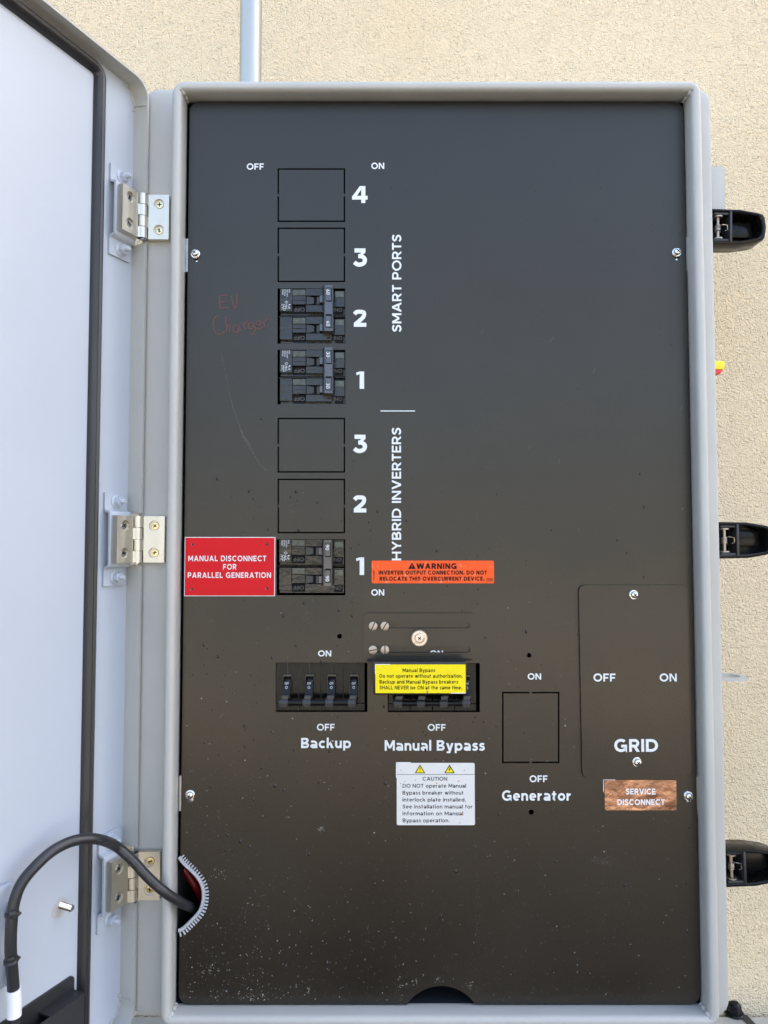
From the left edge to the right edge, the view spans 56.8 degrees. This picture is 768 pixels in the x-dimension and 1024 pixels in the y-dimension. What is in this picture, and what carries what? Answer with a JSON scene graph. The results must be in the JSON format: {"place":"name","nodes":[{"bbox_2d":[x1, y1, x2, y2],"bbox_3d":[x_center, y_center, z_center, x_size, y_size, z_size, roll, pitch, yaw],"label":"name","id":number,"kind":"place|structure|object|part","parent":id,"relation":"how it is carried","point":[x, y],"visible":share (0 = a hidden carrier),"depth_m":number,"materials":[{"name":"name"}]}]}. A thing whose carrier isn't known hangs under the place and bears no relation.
{"place":"outdoors","nodes":[
{"label":"outdoors","id":0,"kind":"place"},
{"label":"ground","id":1,"kind":"structure","parent":0,"visible":0},
{"bbox_2d":[46,0,767,1016],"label":"stucco wall","id":2,"kind":"structure","parent":1,"relation":"on","point":[716,50],"depth_m":0.88,"materials":[{"name":"beige paint"}]},
{"bbox_2d":[0,0,767,1023],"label":"electrical cabinet","id":3,"kind":"object","parent":2,"relation":"attached to","point":[520,274],"visible":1,"depth_m":0.65,"materials":[{"name":"black metal"}]},
{"bbox_2d":[0,976,83,1023],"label":"document pocket","id":4,"kind":"object","parent":3,"relation":"attached to","point":[61,1002],"visible":1,"depth_m":0.58,"materials":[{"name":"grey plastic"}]},
{"bbox_3d":[-0.351,0.016,0.421,0.023,0.875,0.556,-1,-3,25],"label":"door","id":5,"kind":"part","parent":3,"relation":"part of","materials":[{"name":"grey paint"}]},
{"bbox_2d":[4,833,199,1023],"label":"cable","id":6,"kind":"object","parent":3,"relation":"attached to","point":[26,876],"visible":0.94,"depth_m":0.55,"materials":[{"name":"black plastic"}]},
{"bbox_2d":[3,954,20,966],"bbox_3d":[-0.279,0.334,0.531,0.011,0.007,0.012,2,-3,-37],"label":"cable tie","id":7,"kind":"object","parent":6,"relation":"attached to","point":[12,961],"visible":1,"depth_m":0.53,"materials":[{"name":"grey plastic"}]},
{"bbox_2d":[4,911,21,918],"bbox_3d":[-0.279,0.300,0.532,0.011,0.007,0.012,2,-3,-36],"label":"cable tie","id":8,"kind":"object","parent":6,"relation":"attached to","point":[13,914],"visible":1,"depth_m":0.53,"materials":[{"name":"grey plastic"}]},
{"bbox_2d":[184,867,201,904],"bbox_3d":[-0.178,0.367,0.682,0.022,0.078,0.047,-1,-3,30],"label":"red wire","id":9,"kind":"object","parent":3,"relation":"attached to","point":[191,879],"visible":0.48,"depth_m":0.67,"materials":[{"name":"red"}]},
{"bbox_2d":[178,855,208,936],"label":"edge trim","id":10,"kind":"structure","parent":3,"relation":"attached to","point":[181,859],"depth_m":0.64,"materials":[{"name":"grey"}]},
{"bbox_2d":[184,537,274,595],"bbox_3d":[-0.143,0.050,0.656,0.084,0.055,0.002,0,-3,0],"label":"warning sign","id":11,"kind":"object","parent":3,"relation":"attached to","point":[229,566],"visible":1,"depth_m":0.66,"materials":[{"name":"red plastic"}]},
{"bbox_2d":[239,0,261,81],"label":"conduit","id":12,"kind":"object","parent":3,"relation":"on","point":[250,40],"depth_m":0.77,"materials":[{"name":"silver metal"}]},
{"bbox_2d":[278,285,344,350],"bbox_3d":[-0.068,-0.185,0.677,0.063,0.052,0.041,0,-3,0],"label":"circuit breaker","id":13,"kind":"object","parent":3,"relation":"attached to","point":[311,316],"visible":0.99,"depth_m":0.67,"materials":[{"name":"plastic"}]},
{"bbox_2d":[278,347,344,403],"bbox_3d":[-0.068,-0.126,0.675,0.063,0.051,0.041,0,-3,0],"label":"circuit breaker","id":14,"kind":"object","parent":3,"relation":"attached to","point":[312,377],"visible":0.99,"depth_m":0.67,"materials":[{"name":"plastic"}]},
{"bbox_2d":[278,539,344,592],"bbox_3d":[-0.068,0.051,0.667,0.062,0.050,0.041,0,-3,0],"label":"circuit breaker","id":15,"kind":"object","parent":3,"relation":"attached to","point":[327,555],"visible":1,"depth_m":0.66,"materials":[{"name":"plastic"}]},
{"bbox_2d":[276,663,365,710],"bbox_3d":[-0.058,0.162,0.662,0.082,0.044,0.049,0,-3,0],"label":"gang breaker","id":16,"kind":"object","parent":3,"relation":"attached to","point":[321,686],"visible":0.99,"depth_m":0.66,"materials":[{"name":"black plastic"}]},
{"bbox_2d":[363,613,475,694],"bbox_3d":[0.033,0.127,0.641,0.103,0.069,0.026,0,-3,0],"label":"interlock plate","id":17,"kind":"object","parent":3,"relation":"attached to","point":[384,636],"visible":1,"depth_m":0.65,"materials":[{"name":"black paint"}]},
{"bbox_2d":[375,664,465,692],"bbox_3d":[0.032,0.147,0.626,0.080,0.026,0.001,0,-3,0],"label":"yellow label","id":18,"kind":"object","parent":17,"relation":"attached to","point":[420,678],"visible":1,"depth_m":0.63,"materials":[{"name":"yellow plastic"}]},
{"bbox_2d":[388,663,475,710],"bbox_3d":[0.045,0.162,0.662,0.082,0.044,0.049,0,-3,0],"label":"gang breaker","id":19,"kind":"object","parent":3,"relation":"attached to","point":[466,701],"visible":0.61,"depth_m":0.66,"materials":[{"name":"black plastic"}]},
{"bbox_2d":[372,561,493,582],"bbox_3d":[0.045,0.056,0.657,0.113,0.021,0.001,0,-3,0],"label":"warning sticker","id":20,"kind":"object","parent":3,"relation":"attached to","point":[432,571],"visible":1,"depth_m":0.66,"materials":[{"name":"orange plastic"}]},
{"bbox_2d":[396,762,474,824],"bbox_3d":[0.047,0.257,0.648,0.072,0.056,0.001,0,-3,0],"label":"caution label","id":21,"kind":"object","parent":3,"relation":"attached to","point":[435,793],"visible":1,"depth_m":0.65,"materials":[{"name":"white paper"}]},
{"bbox_2d":[603,780,676,809],"bbox_3d":[0.234,0.258,0.648,0.067,0.028,0.001,0,-3,0],"label":"service label","id":22,"kind":"object","parent":3,"relation":"attached to","point":[640,794],"visible":1,"depth_m":0.65,"materials":[{"name":"red metal"}]},
{"bbox_2d":[130,1000,767,1023],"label":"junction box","id":23,"kind":"object","parent":2,"relation":"attached to","point":[733,1012],"visible":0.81,"depth_m":0.82,"materials":[{"name":"metal"}]}
]}

